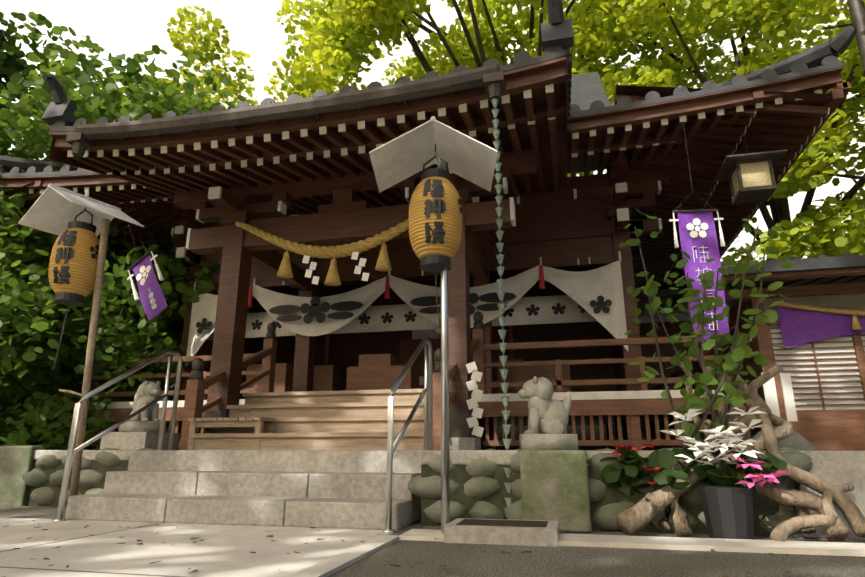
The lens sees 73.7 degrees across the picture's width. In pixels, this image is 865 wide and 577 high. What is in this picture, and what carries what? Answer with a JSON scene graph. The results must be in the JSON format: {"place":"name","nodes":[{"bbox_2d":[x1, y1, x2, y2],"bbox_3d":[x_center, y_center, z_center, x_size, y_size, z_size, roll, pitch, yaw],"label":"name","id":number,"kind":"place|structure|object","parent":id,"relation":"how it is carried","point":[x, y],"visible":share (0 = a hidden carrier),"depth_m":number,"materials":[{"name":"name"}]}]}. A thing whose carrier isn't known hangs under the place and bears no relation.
{"place":"outdoors","nodes":[
{"label":"outdoors","id":0,"kind":"place"},
{"bbox_2d":[18,183,143,235],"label":"lantern roof","id":1,"kind":"structure","parent":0,"point":[55,209],"depth_m":5.09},
{"bbox_2d":[127,224,168,323],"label":"banner rods","id":2,"kind":"object","parent":1,"relation":"hanging from","point":[132,266],"visible":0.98,"depth_m":6.06,"materials":[{"name":"brown metal"}]},
{"bbox_2d":[132,254,166,319],"bbox_3d":[-2.920,-0.017,5.933,0.585,0.754,0.030,-7,-17,22],"label":"banner cloth","id":3,"kind":"object","parent":2,"relation":"attached to","point":[151,282],"visible":0.92,"depth_m":5.90,"materials":[{"name":"purple fabric"}]},
{"bbox_2d":[127,251,163,309],"bbox_3d":[-2.984,-0.079,5.977,0.526,0.656,0.040,-7,-17,22],"label":"white banner","id":4,"kind":"object","parent":3,"relation":"attached to","point":[139,276],"visible":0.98,"depth_m":5.98,"materials":[{"name":"white fabric"}]},
{"bbox_2d":[100,432,179,449],"bbox_3d":[-2.931,1.538,5.800,0.500,0.170,0.500,-4,-16,13],"label":"stone pedestal","id":5,"kind":"object","parent":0,"point":[128,440],"visible":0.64,"depth_m":5.58,"materials":[{"name":"grey stone"}]},
{"bbox_2d":[119,380,166,432],"bbox_3d":[-2.931,1.206,5.893,0.448,0.519,0.383,-4,-16,13],"label":"guardian statue","id":6,"kind":"object","parent":5,"relation":"on","point":[147,420],"visible":0.92,"depth_m":5.81,"materials":[{"name":"stone"}]},
{"bbox_2d":[0,518,397,576],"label":"approach path","id":7,"kind":"structure","parent":0,"point":[221,550],"depth_m":3.09,"materials":[{"name":"concrete"}]},
{"bbox_2d":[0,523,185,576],"bbox_3d":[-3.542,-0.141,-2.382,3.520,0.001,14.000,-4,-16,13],"label":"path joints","id":8,"kind":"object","parent":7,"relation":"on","point":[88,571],"visible":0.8,"depth_m":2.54,"materials":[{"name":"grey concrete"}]},
{"bbox_2d":[52,339,432,532],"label":"stair handrails","id":9,"kind":"object","parent":7,"relation":"on","point":[427,394],"visible":0.92,"depth_m":4.77,"materials":[{"name":"silver metal"}]},
{"bbox_2d":[75,398,746,449],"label":"veranda supports","id":10,"kind":"object","parent":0,"point":[632,410],"visible":0.44,"depth_m":6.53,"materials":[{"name":"brown wood"}]},
{"bbox_2d":[0,0,864,261],"bbox_3d":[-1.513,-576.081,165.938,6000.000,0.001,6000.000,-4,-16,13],"label":"sky","id":11,"kind":"structure","parent":0,"point":[254,28],"depth_m":866.03,"materials":[{"name":"white"}]},
{"bbox_2d":[0,506,864,576],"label":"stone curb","id":12,"kind":"structure","parent":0,"point":[494,561],"depth_m":2.75,"materials":[{"name":"grey stone"}]},
{"bbox_2d":[59,218,109,495],"bbox_3d":[-2.982,0.652,4.973,0.241,2.461,0.677,14,-21,-40],"label":"lantern pole","id":13,"kind":"object","parent":12,"relation":"on","point":[86,386],"visible":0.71,"depth_m":4.90,"materials":[{"name":"brown wood"}]},
{"bbox_2d":[48,228,99,296],"bbox_3d":[-3.090,-0.218,4.997,0.380,0.600,0.380,-4,-16,13],"label":"paper lantern","id":14,"kind":"object","parent":13,"relation":"attached to","point":[82,263],"visible":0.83,"depth_m":4.87,"materials":[{"name":"yellow paper"}]},
{"bbox_2d":[52,144,448,369],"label":"lantern hooks","id":15,"kind":"object","parent":13,"relation":"attached to","point":[437,329],"visible":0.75,"depth_m":4.76,"materials":[{"name":"metal"}]},
{"bbox_2d":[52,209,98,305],"bbox_3d":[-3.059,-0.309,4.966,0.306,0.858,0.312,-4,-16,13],"label":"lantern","id":16,"kind":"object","parent":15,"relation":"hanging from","point":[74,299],"visible":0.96,"depth_m":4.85,"materials":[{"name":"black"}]},
{"bbox_2d":[409,176,461,258],"bbox_3d":[0.021,-0.479,4.066,0.380,0.600,0.380,-4,-16,13],"label":"paper lantern","id":17,"kind":"object","parent":15,"relation":"attached to","point":[451,217],"visible":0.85,"depth_m":3.92,"materials":[{"name":"yellow paper"}]},
{"bbox_2d":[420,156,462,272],"bbox_3d":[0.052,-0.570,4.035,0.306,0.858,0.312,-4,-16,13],"label":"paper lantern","id":18,"kind":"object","parent":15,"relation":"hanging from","point":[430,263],"visible":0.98,"depth_m":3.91,"materials":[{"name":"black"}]},
{"bbox_2d":[0,191,184,449],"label":"bush","id":19,"kind":"object","parent":12,"relation":"on","point":[46,414],"depth_m":7.80,"materials":[{"name":"green plant"}]},
{"bbox_2d":[0,11,245,449],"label":"tree leaves","id":20,"kind":"object","parent":12,"relation":"on","point":[108,100],"visible":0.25,"depth_m":9.18,"materials":[{"name":"green plant"}]},
{"bbox_2d":[65,450,422,529],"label":"stone steps","id":21,"kind":"structure","parent":12,"relation":"on","point":[261,487],"depth_m":4.34,"materials":[{"name":"stone"}]},
{"bbox_2d":[0,446,591,532],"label":"moss slabs","id":22,"kind":"structure","parent":12,"relation":"on","point":[554,485],"depth_m":3.79,"materials":[{"name":"stone"}]},
{"bbox_2d":[518,376,577,449],"bbox_3d":[0.819,0.900,4.178,0.386,0.520,0.270,-1,-16,3],"label":"guardian dog statue","id":23,"kind":"object","parent":22,"relation":"on","point":[548,417],"visible":1,"depth_m":4.10,"materials":[{"name":"stone"}]},
{"bbox_2d":[22,447,811,535],"bbox_3d":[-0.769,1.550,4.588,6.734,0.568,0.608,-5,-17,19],"label":"boulder wall","id":24,"kind":"structure","parent":12,"relation":"on","point":[481,484],"depth_m":3.98,"materials":[{"name":"grey stone"}]},
{"bbox_2d":[33,450,517,464],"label":"wall cap stones","id":25,"kind":"object","parent":24,"relation":"on","point":[466,457],"depth_m":4.12,"materials":[{"name":"grey stone"}]},
{"bbox_2d":[600,439,787,495],"bbox_3d":[1.602,1.130,3.625,1.106,0.352,0.491,-8,-17,26],"label":"flower foliage","id":26,"kind":"object","parent":24,"relation":"on","point":[632,463],"visible":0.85,"depth_m":3.65,"materials":[{"name":"green plant"}]},
{"bbox_2d":[605,443,661,483],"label":"red flowers","id":27,"kind":"object","parent":26,"relation":"attached to","point":[636,448],"visible":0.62,"depth_m":3.67,"materials":[{"name":"red plant"}]},
{"bbox_2d":[661,406,767,464],"bbox_3d":[1.723,0.905,3.529,0.612,0.344,0.386,-4,-16,13],"label":"plant","id":28,"kind":"object","parent":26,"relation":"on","point":[725,440],"visible":0.92,"depth_m":3.47,"materials":[{"name":"white plant"}]},
{"bbox_2d":[619,207,794,448],"bbox_3d":[2.010,0.381,4.162,1.242,1.950,1.040,-4,-16,13],"label":"shrub","id":29,"kind":"object","parent":24,"relation":"on","point":[742,350],"depth_m":3.95,"materials":[{"name":"green plant"}]},
{"bbox_2d":[3,518,841,576],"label":"fallen leaves","id":30,"kind":"object","parent":12,"relation":"on","point":[569,569],"visible":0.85,"depth_m":2.90,"materials":[{"name":"brown plant"}]},
{"bbox_2d":[434,152,449,533],"bbox_3d":[0.058,0.257,3.850,0.099,2.605,0.054,-4,-16,13],"label":"lantern pole","id":31,"kind":"object","parent":12,"relation":"on","point":[445,496],"visible":0.76,"depth_m":3.71,"materials":[{"name":"silver metal"}]},
{"bbox_2d":[369,116,496,192],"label":"lantern roof","id":32,"kind":"structure","parent":31,"relation":"attached to","point":[404,156],"depth_m":4.15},
{"bbox_2d":[128,450,864,537],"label":"platform","id":33,"kind":"object","parent":12,"relation":"on","point":[838,467],"visible":0.09,"depth_m":3.62,"materials":[{"name":"stone"}]},
{"bbox_2d":[187,417,275,449],"bbox_3d":[-2.009,1.468,5.808,0.791,0.310,0.380,-4,-16,13],"label":"bench","id":34,"kind":"object","parent":33,"relation":"on","point":[259,424],"visible":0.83,"depth_m":5.70,"materials":[{"name":"brown wood"}]},
{"bbox_2d":[189,389,423,449],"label":"wooden steps","id":35,"kind":"structure","parent":33,"relation":"on","point":[336,420],"depth_m":5.80,"materials":[{"name":"brown wood"}]},
{"bbox_2d":[203,407,472,437],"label":"pillar base wraps","id":36,"kind":"object","parent":33,"relation":"on","point":[458,423],"visible":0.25,"depth_m":5.75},
{"bbox_2d":[173,149,536,410],"bbox_3d":[-0.890,0.296,7.223,4.540,3.090,2.550,-4,-16,13],"label":"porch frame","id":37,"kind":"object","parent":36,"relation":"on","point":[344,218],"visible":0.58,"depth_m":6.74,"materials":[{"name":"brown wood"}]},
{"bbox_2d":[235,219,408,285],"bbox_3d":[-1.104,-0.471,6.493,2.560,0.874,0.181,-4,-16,13],"label":"shimenawa rope","id":38,"kind":"object","parent":37,"relation":"attached to","point":[383,263],"visible":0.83,"depth_m":6.42,"materials":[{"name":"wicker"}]},
{"bbox_2d":[302,252,369,284],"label":"shide paper streamers","id":39,"kind":"object","parent":38,"relation":"attached to","point":[357,270],"visible":0.98,"depth_m":6.39,"materials":[{"name":"white paper"}]},
{"bbox_2d":[186,165,515,248],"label":"beam end caps","id":40,"kind":"object","parent":37,"relation":"attached to","point":[214,192],"visible":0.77,"depth_m":6.61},
{"bbox_2d":[466,361,483,436],"bbox_3d":[0.421,1.100,5.755,0.174,0.751,0.004,-4,-16,13],"label":"shide paper streamer","id":41,"kind":"object","parent":37,"relation":"attached to","point":[477,412],"visible":1,"depth_m":5.75,"materials":[{"name":"white paper"}]},
{"bbox_2d":[89,329,737,449],"bbox_3d":[-0.271,1.917,9.506,8.570,1.440,8.195,-4,-16,13],"label":"veranda railing","id":42,"kind":"object","parent":33,"relation":"on","point":[195,392],"visible":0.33,"depth_m":6.83,"materials":[{"name":"brown wood"}]},
{"bbox_2d":[189,311,483,380],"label":"newel caps","id":43,"kind":"object","parent":42,"relation":"on","point":[197,372],"visible":0.83,"depth_m":6.02,"materials":[{"name":"brown metal"}]},
{"bbox_2d":[165,151,668,450],"bbox_3d":[0.031,1.161,11.050,8.000,3.850,6.900,-4,-16,13],"label":"wooden building frame","id":44,"kind":"object","parent":33,"relation":"on","point":[589,187],"visible":0.35,"depth_m":8.20,"materials":[{"name":"brown wood"}]},
{"bbox_2d":[119,398,673,426],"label":"hall floor deck","id":45,"kind":"structure","parent":44,"relation":"attached to","point":[577,420],"depth_m":10.75,"materials":[{"name":"brown wood"}]},
{"bbox_2d":[88,389,724,408],"bbox_3d":[-0.873,1.342,7.006,8.640,0.089,0.700,-4,-16,13],"label":"veranda floor edge","id":46,"kind":"object","parent":45,"relation":"attached to","point":[646,394],"depth_m":6.59,"materials":[{"name":"beige wood"}]},
{"bbox_2d":[248,265,544,306],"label":"red tassels","id":47,"kind":"object","parent":44,"relation":"hanging from","point":[541,285],"visible":0.92,"depth_m":8.31,"materials":[{"name":"red fabric"}]},
{"bbox_2d":[185,251,628,366],"bbox_3d":[-0.608,0.389,8.444,6.530,1.370,0.420,-4,-16,13],"label":"shrine curtain","id":48,"kind":"object","parent":44,"relation":"hanging from","point":[583,289],"visible":0.69,"depth_m":8.29,"materials":[{"name":"white fabric"}]},
{"bbox_2d":[196,292,611,333],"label":"curtain flower crests","id":49,"kind":"object","parent":48,"relation":"attached to","point":[315,309],"visible":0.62,"depth_m":8.38,"materials":[{"name":"black fabric"}]},
{"bbox_2d":[244,325,570,398],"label":"shrine interior furnishings","id":50,"kind":"object","parent":44,"relation":"on","point":[377,371],"visible":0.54,"depth_m":8.44,"materials":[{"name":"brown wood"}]},
{"bbox_2d":[412,329,440,384],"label":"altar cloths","id":51,"kind":"object","parent":50,"relation":"on","point":[426,334],"visible":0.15,"depth_m":10.43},
{"bbox_2d":[201,190,624,399],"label":"wall panels","id":52,"kind":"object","parent":44,"relation":"on","point":[549,209],"depth_m":8.35,"materials":[{"name":"brown wood"}]},
{"bbox_2d":[169,181,661,268],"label":"beam end caps","id":53,"kind":"object","parent":44,"relation":"attached to","point":[622,214],"visible":0.52,"depth_m":7.96,"materials":[{"name":"white paint"}]},
{"bbox_2d":[18,92,827,283],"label":"roof eaves","id":54,"kind":"object","parent":44,"relation":"on","point":[780,129],"visible":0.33,"depth_m":6.88,"materials":[{"name":"brown wood"}]},
{"bbox_2d":[2,82,831,238],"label":"rafters","id":55,"kind":"object","parent":54,"relation":"on","point":[563,138],"visible":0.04,"depth_m":6.37,"materials":[{"name":"brown wood"}]},
{"bbox_2d":[49,69,566,176],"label":"porch verge boards","id":56,"kind":"object","parent":55,"relation":"on","point":[56,154],"visible":0.29,"depth_m":6.13,"materials":[{"name":"brown wood"}]},
{"bbox_2d":[0,56,850,258],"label":"eave boards","id":57,"kind":"object","parent":55,"relation":"attached to","point":[534,76],"visible":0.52,"depth_m":5.96,"materials":[{"name":"brown wood"}]},
{"bbox_2d":[66,61,505,157],"bbox_3d":[-1.503,-1.617,5.346,4.340,0.342,0.195,-4,-16,13],"label":"eave gutter","id":58,"kind":"object","parent":57,"relation":"attached to","point":[489,78],"visible":0.98,"depth_m":5.22,"materials":[{"name":"metal"}]},
{"bbox_2d":[0,0,856,176],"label":"roof tiles","id":59,"kind":"object","parent":57,"relation":"on","point":[586,94],"visible":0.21,"depth_m":6.03,"materials":[{"name":"grey tile"}]},
{"bbox_2d":[491,98,512,505],"bbox_3d":[0.524,-0.044,4.397,0.077,3.240,0.066,-4,-16,13],"label":"rain chain","id":60,"kind":"object","parent":57,"relation":"hanging from","point":[501,293],"visible":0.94,"depth_m":4.38,"materials":[{"name":"metal"}]},
{"bbox_2d":[672,122,717,341],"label":"banner rods","id":61,"kind":"object","parent":57,"relation":"attached to","point":[700,210],"visible":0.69,"depth_m":6.04,"materials":[{"name":"brown metal"}]},
{"bbox_2d":[669,211,724,329],"bbox_3d":[2.746,-0.202,5.859,0.540,1.268,0.041,-1,-16,5],"label":"banner","id":62,"kind":"object","parent":61,"relation":"attached to","point":[703,226],"visible":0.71,"depth_m":5.96,"materials":[{"name":"white fabric"}]},
{"bbox_2d":[677,211,729,339],"bbox_3d":[2.746,-0.147,5.847,0.360,1.380,0.030,-1,-16,5],"label":"banner cloth","id":63,"kind":"object","parent":61,"relation":"attached to","point":[689,242],"visible":0.54,"depth_m":5.89,"materials":[{"name":"purple fabric"}]},
{"bbox_2d":[9,84,829,271],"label":"rafter ends","id":64,"kind":"object","parent":54,"relation":"on","point":[380,122],"visible":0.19,"depth_m":5.98,"materials":[{"name":"beige paint"}]},
{"bbox_2d":[714,135,787,203],"bbox_3d":[3.564,-1.517,6.532,0.600,1.030,0.600,-4,-16,13],"label":"hanging lantern","id":65,"kind":"object","parent":54,"relation":"hanging from","point":[730,165],"visible":0.79,"depth_m":6.32,"materials":[{"name":"black metal"}]},
{"bbox_2d":[732,161,771,194],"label":"hanging lantern panels","id":66,"kind":"object","parent":65,"relation":"in","point":[755,174],"visible":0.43,"depth_m":6.31,"materials":[{"name":"beige paper"}]},
{"bbox_2d":[276,283,615,393],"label":"interior wall","id":67,"kind":"structure","parent":44,"relation":"on","point":[347,350],"depth_m":10.61,"materials":[{"name":"brown wood"}]},
{"bbox_2d":[635,281,686,297],"bbox_3d":[5.374,0.401,12.973,3.650,0.490,4.050,-4,-16,13],"label":"dark interior","id":68,"kind":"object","parent":44,"relation":"on","point":[663,290],"depth_m":11.21,"materials":[{"name":"tile"}]},
{"bbox_2d":[636,296,736,322],"bbox_3d":[5.318,0.690,12.986,3.500,0.100,3.900,-4,-16,13],"label":"dark interior","id":69,"kind":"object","parent":44,"relation":"on","point":[644,316],"depth_m":12.05,"materials":[{"name":"brown wood"}]},
{"bbox_2d":[449,437,480,449],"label":"pillar plinths","id":70,"kind":"object","parent":33,"relation":"on","point":[464,443],"visible":0.25,"depth_m":5.62,"materials":[{"name":"grey stone"}]},
{"bbox_2d":[444,518,558,546],"bbox_3d":[0.422,1.448,3.439,0.640,0.090,0.400,-4,-16,13],"label":"stone basin","id":71,"kind":"object","parent":12,"relation":"on","point":[548,535],"visible":0.86,"depth_m":3.26,"materials":[{"name":"stone"}]},
{"bbox_2d":[392,0,669,429],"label":"branches","id":72,"kind":"object","parent":12,"relation":"on","point":[420,54],"visible":0.04,"depth_m":15.56,"materials":[{"name":"brown plant"}]},
{"bbox_2d":[297,0,832,175],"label":"tree","id":73,"kind":"object","parent":72,"relation":"on","point":[340,28],"visible":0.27,"depth_m":14.96,"materials":[{"name":"green plant"}]},
{"bbox_2d":[287,529,864,576],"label":"path kerb","id":74,"kind":"structure","parent":12,"relation":"on","point":[334,564],"depth_m":3.09,"materials":[{"name":"concrete"}]},
{"bbox_2d":[630,321,694,449],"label":"building wall","id":75,"kind":"structure","parent":12,"relation":"on","point":[666,350],"depth_m":12.38,"materials":[{"name":"brown wood"}]},
{"bbox_2d":[698,485,753,539],"bbox_3d":[1.760,1.337,3.432,0.300,0.300,0.300,-4,-16,13],"label":"flower pot","id":76,"kind":"object","parent":12,"relation":"on","point":[728,512],"visible":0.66,"depth_m":3.33,"materials":[{"name":"black plastic"}]},
{"bbox_2d":[731,457,791,487],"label":"flowers","id":77,"kind":"object","parent":76,"relation":"on","point":[756,477],"visible":0.98,"depth_m":3.32,"materials":[{"name":"pink plant"}]},
{"bbox_2d":[616,324,864,540],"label":"tree roots","id":78,"kind":"object","parent":12,"relation":"on","point":[644,511],"visible":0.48,"depth_m":3.55,"materials":[{"name":"brown wood"}]},
{"bbox_2d":[647,1,864,255],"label":"branches","id":79,"kind":"object","parent":12,"relation":"on","point":[779,209],"visible":0.17,"depth_m":15.40,"materials":[{"name":"brown plant"}]},
{"bbox_2d":[531,0,864,262],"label":"tree leaves","id":80,"kind":"object","parent":79,"relation":"attached to","point":[632,10],"visible":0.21,"depth_m":13.69,"materials":[{"name":"green plant"}]},
{"bbox_2d":[691,268,864,439],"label":"building frame","id":81,"kind":"object","parent":12,"relation":"on","point":[759,342],"visible":0.1,"depth_m":6.86,"materials":[{"name":"brown wood"}]},
{"bbox_2d":[671,253,864,302],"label":"building roof","id":82,"kind":"structure","parent":81,"relation":"on","point":[825,262],"depth_m":6.35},
{"bbox_2d":[766,322,864,450],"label":"building wall","id":83,"kind":"structure","parent":81,"relation":"attached to","point":[824,429],"depth_m":6.51,"materials":[{"name":"brown wood"}]},
{"bbox_2d":[772,300,864,330],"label":"rope","id":84,"kind":"object","parent":81,"relation":"attached to","point":[856,325],"visible":0.9,"depth_m":6.67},
{"bbox_2d":[777,306,864,348],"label":"purple curtain","id":85,"kind":"object","parent":84,"relation":"hanging from","point":[799,326],"visible":0.88,"depth_m":6.73,"materials":[{"name":"purple fabric"}]},
{"bbox_2d":[761,373,797,420],"bbox_3d":[3.648,1.140,6.066,0.295,0.500,0.097,-4,-16,13],"label":"panel","id":86,"kind":"object","parent":12,"relation":"on","point":[770,394],"visible":0.57,"depth_m":6.06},
{"bbox_2d":[751,427,817,450],"bbox_3d":[3.051,1.645,5.002,0.712,0.898,0.795,-4,-16,13],"label":"garden rock","id":87,"kind":"object","parent":12,"relation":"on","point":[797,440],"visible":0.12,"depth_m":4.85,"materials":[{"name":"grey stone"}]},
{"bbox_2d":[713,0,864,260],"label":"tree leaves","id":88,"kind":"object","parent":12,"relation":"on","point":[819,237],"depth_m":12.85,"materials":[{"name":"green plant"}]},
{"bbox_2d":[847,0,864,74],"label":"utility pole","id":89,"kind":"object","parent":12,"relation":"on","point":[857,10],"visible":1,"depth_m":6.97,"materials":[{"name":"grey metal"}]},
{"bbox_3d":[-1.504,-1.336,19.009,9.682,13.911,8.740,-4,-16,13],"label":"tree trunk","id":90,"kind":"object","parent":12,"relation":"on","visible":0},
{"bbox_2d":[7,74,210,365],"bbox_3d":[-8.076,-1.637,16.449,9.873,8.844,9.442,-4,-16,13],"label":"tree","id":91,"kind":"object","parent":90,"relation":"attached to","point":[166,80],"depth_m":14.10,"materials":[{"name":"green plant"}]},
{"bbox_2d":[160,0,547,107],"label":"tree","id":92,"kind":"object","parent":90,"relation":"attached to","point":[303,80],"visible":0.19,"depth_m":16.89,"materials":[{"name":"green plant"}]},
{"bbox_3d":[-11.246,-5.169,10.409,4.107,16.640,4.977,-4,-16,13],"label":"dark tree trunk","id":93,"kind":"object","parent":12,"relation":"on","visible":0},
{"bbox_2d":[0,29,41,129],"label":"tree","id":94,"kind":"object","parent":93,"relation":"attached to","point":[9,60],"visible":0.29,"depth_m":12.47,"materials":[{"name":"green plant"}]},
{"bbox_2d":[268,266,602,296],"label":"hall ceiling","id":95,"kind":"structure","parent":0,"point":[325,290],"depth_m":10.81,"materials":[{"name":"brown wood"}]},
{"bbox_2d":[456,519,547,526],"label":"rain basin water","id":96,"kind":"structure","parent":0,"point":[513,523],"depth_m":3.41,"materials":[{"name":"black liquid"}]},
{"bbox_2d":[774,373,786,419],"bbox_3d":[3.643,1.520,5.939,0.050,1.300,0.050,-4,-16,13],"label":"sign post","id":97,"kind":"object","parent":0,"point":[779,392],"depth_m":6.03,"materials":[{"name":"brown wood"}]},
{"bbox_2d":[701,0,864,63],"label":"tree","id":98,"kind":"object","parent":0,"point":[824,17],"depth_m":9.15,"materials":[{"name":"green plant"}]},
{"bbox_2d":[763,293,864,409],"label":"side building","id":99,"kind":"structure","parent":0,"point":[828,378],"depth_m":6.68,"materials":[{"name":"white wood"}]}
]}

